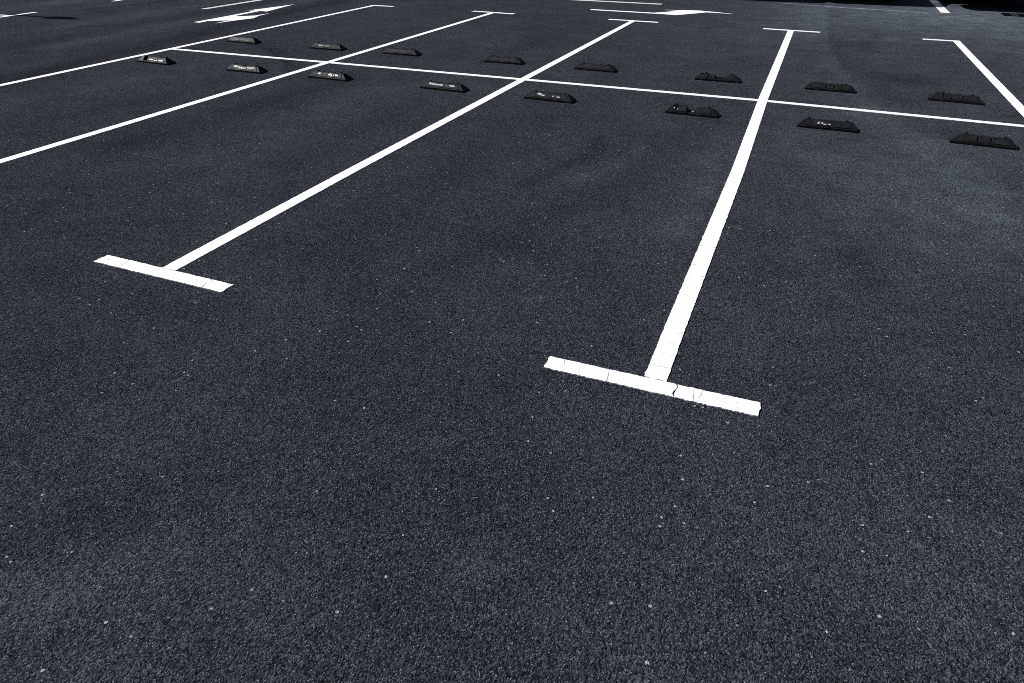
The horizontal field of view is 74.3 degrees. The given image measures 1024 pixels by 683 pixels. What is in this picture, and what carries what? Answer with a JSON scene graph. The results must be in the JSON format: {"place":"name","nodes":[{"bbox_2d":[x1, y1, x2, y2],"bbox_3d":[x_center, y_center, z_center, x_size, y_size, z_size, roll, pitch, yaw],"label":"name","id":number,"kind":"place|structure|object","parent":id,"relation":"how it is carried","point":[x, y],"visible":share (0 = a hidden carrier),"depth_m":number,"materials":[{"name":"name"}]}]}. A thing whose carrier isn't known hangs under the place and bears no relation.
{"place":"outdoors","nodes":[
{"label":"outdoors","id":0,"kind":"place"},
{"bbox_2d":[0,0,1023,682],"bbox_3d":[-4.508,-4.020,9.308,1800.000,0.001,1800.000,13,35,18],"label":"asphalt ground","id":1,"kind":"structure","parent":0,"point":[350,430],"depth_m":3.00,"materials":[{"name":"black asphalt"}]},
{"bbox_2d":[0,12,36,17],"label":"parking line","id":2,"kind":"object","parent":1,"relation":"on","point":[2,15],"visible":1,"depth_m":12.22,"materials":[{"name":"paint"}]},
{"bbox_2d":[137,55,175,64],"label":"wheel stop","id":3,"kind":"object","parent":1,"relation":"on","point":[156,60],"visible":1,"depth_m":8.46,"materials":[{"name":"rubber"}]},
{"bbox_2d":[0,5,393,86],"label":"parking line","id":4,"kind":"object","parent":1,"relation":"on","point":[46,75],"visible":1,"depth_m":9.24,"materials":[{"name":"paint"}]},
{"bbox_2d":[202,0,260,8],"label":"road marking line","id":5,"kind":"object","parent":1,"relation":"on","point":[231,4],"visible":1,"depth_m":13.65,"materials":[{"name":"paint"}]},
{"bbox_2d":[227,35,261,43],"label":"wheel stop","id":6,"kind":"object","parent":1,"relation":"on","point":[247,40],"visible":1,"depth_m":9.78,"materials":[{"name":"black rubber"}]},
{"bbox_2d":[195,4,293,23],"bbox_3d":[-4.760,-6.109,12.564,0.700,0.006,2.778,8,33,12],"label":"lane arrow","id":7,"kind":"object","parent":1,"relation":"on","point":[235,17],"visible":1,"depth_m":12.14,"materials":[{"name":"paint"}]},
{"bbox_2d":[226,63,267,73],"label":"wheel stop","id":8,"kind":"object","parent":1,"relation":"on","point":[255,69],"visible":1,"depth_m":8.04,"materials":[{"name":"rubber"}]},
{"bbox_2d":[0,11,514,163],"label":"parking line","id":9,"kind":"object","parent":1,"relation":"on","point":[36,150],"visible":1,"depth_m":6.85,"materials":[{"name":"paint"}]},
{"bbox_2d":[310,42,346,50],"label":"wheel stop","id":10,"kind":"object","parent":1,"relation":"on","point":[328,46],"visible":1,"depth_m":9.34,"materials":[{"name":"black rubber"}]},
{"bbox_2d":[308,69,352,81],"bbox_3d":[-2.089,-3.064,7.755,0.524,0.081,0.147,14,35,20],"label":"wheel stop","id":11,"kind":"object","parent":1,"relation":"on","point":[327,75],"visible":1,"depth_m":7.71,"materials":[{"name":"black rubber"}]},
{"bbox_2d":[93,19,657,292],"bbox_3d":[0.126,-3.001,7.743,0.913,0.007,10.676,13,35,18],"label":"parking line","id":12,"kind":"object","parent":1,"relation":"on","point":[170,272],"visible":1,"depth_m":4.27,"materials":[{"name":"paint"}]},
{"bbox_2d":[383,47,421,56],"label":"wheel stop","id":13,"kind":"object","parent":1,"relation":"on","point":[404,52],"visible":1,"depth_m":9.01,"materials":[{"name":"black rubber"}]},
{"bbox_2d":[420,80,468,92],"bbox_3d":[-0.733,-2.773,7.308,0.532,0.081,0.147,14,35,20],"label":"wheel stop","id":14,"kind":"object","parent":1,"relation":"on","point":[447,86],"visible":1,"depth_m":7.26,"materials":[{"name":"black rubber"}]},
{"bbox_2d":[483,55,524,64],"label":"wheel stop","id":15,"kind":"object","parent":1,"relation":"on","point":[515,60],"visible":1,"depth_m":8.55,"materials":[{"name":"black rubber"}]},
{"bbox_2d":[524,90,575,103],"bbox_3d":[0.390,-2.522,6.923,0.523,0.081,0.148,14,35,20],"label":"wheel stop","id":16,"kind":"object","parent":1,"relation":"on","point":[551,96],"visible":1,"depth_m":6.88,"materials":[{"name":"black rubber"}]},
{"bbox_2d":[574,62,616,72],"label":"wheel stop","id":17,"kind":"object","parent":1,"relation":"on","point":[596,67],"visible":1,"depth_m":8.17,"materials":[{"name":"black rubber"}]},
{"bbox_2d":[171,48,1023,126],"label":"line","id":18,"kind":"object","parent":1,"relation":"on","point":[841,108],"visible":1,"depth_m":7.30,"materials":[{"name":"paint"}]},
{"bbox_2d":[576,0,661,4],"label":"road marking line","id":19,"kind":"object","parent":1,"relation":"on","point":[619,2],"visible":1,"depth_m":14.17,"materials":[{"name":"paint"}]},
{"bbox_2d":[591,9,729,14],"bbox_3d":[2.834,-6.260,12.845,2.688,0.006,0.769,3,33,5],"label":"lane arrow","id":20,"kind":"object","parent":1,"relation":"on","point":[678,12],"visible":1,"depth_m":12.82,"materials":[{"name":"paint"}]},
{"bbox_2d":[544,28,819,416],"bbox_3d":[2.551,-2.441,6.883,0.890,0.007,10.615,13,35,18],"label":"parking line","id":21,"kind":"object","parent":1,"relation":"on","point":[655,377],"visible":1,"depth_m":3.17,"materials":[{"name":"paint"}]},
{"bbox_2d":[665,103,719,118],"bbox_3d":[1.724,-2.216,6.455,0.497,0.081,0.147,13,35,20],"label":"wheel stop","id":22,"kind":"object","parent":1,"relation":"on","point":[707,112],"visible":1,"depth_m":6.42,"materials":[{"name":"black rubber"}]},
{"bbox_2d":[695,72,740,82],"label":"wheel stop","id":23,"kind":"object","parent":1,"relation":"on","point":[707,76],"visible":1,"depth_m":7.70,"materials":[{"name":"black rubber"}]},
{"bbox_2d":[797,116,857,132],"bbox_3d":[2.831,-1.954,6.052,0.503,0.081,0.147,13,35,19],"label":"wheel stop","id":24,"kind":"object","parent":1,"relation":"on","point":[831,125],"visible":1,"depth_m":6.02,"materials":[{"name":"black rubber"}]},
{"bbox_2d":[805,82,854,93],"bbox_3d":[3.456,-2.772,7.332,0.507,0.081,0.147,13,35,19],"label":"wheel stop","id":25,"kind":"object","parent":1,"relation":"on","point":[832,87],"visible":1,"depth_m":7.29,"materials":[{"name":"black rubber"}]},
{"bbox_2d":[929,0,949,12],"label":"parking line","id":26,"kind":"object","parent":1,"relation":"on","point":[939,6],"visible":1,"depth_m":13.75,"materials":[{"name":"paint"}]},
{"bbox_2d":[928,91,983,104],"bbox_3d":[4.551,-2.503,6.919,0.495,0.081,0.147,15,35,21],"label":"wheel stop","id":27,"kind":"object","parent":1,"relation":"on","point":[942,96],"visible":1,"depth_m":6.89,"materials":[{"name":"black rubber"}]},
{"bbox_2d":[923,39,1023,116],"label":"parking line","id":28,"kind":"object","parent":1,"relation":"on","point":[1008,95],"visible":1,"depth_m":7.87,"materials":[{"name":"paint"}]},
{"bbox_2d":[948,132,1017,149],"bbox_3d":[3.942,-1.688,5.644,0.487,0.081,0.146,14,35,21],"label":"wheel stop","id":29,"kind":"object","parent":1,"relation":"on","point":[967,138],"visible":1,"depth_m":5.61,"materials":[{"name":"black rubber"}]},
{"bbox_2d":[1001,13,1023,16],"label":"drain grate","id":30,"kind":"object","parent":1,"relation":"in","point":[1013,14],"visible":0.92,"depth_m":12.72,"materials":[{"name":"metal"}]}
]}

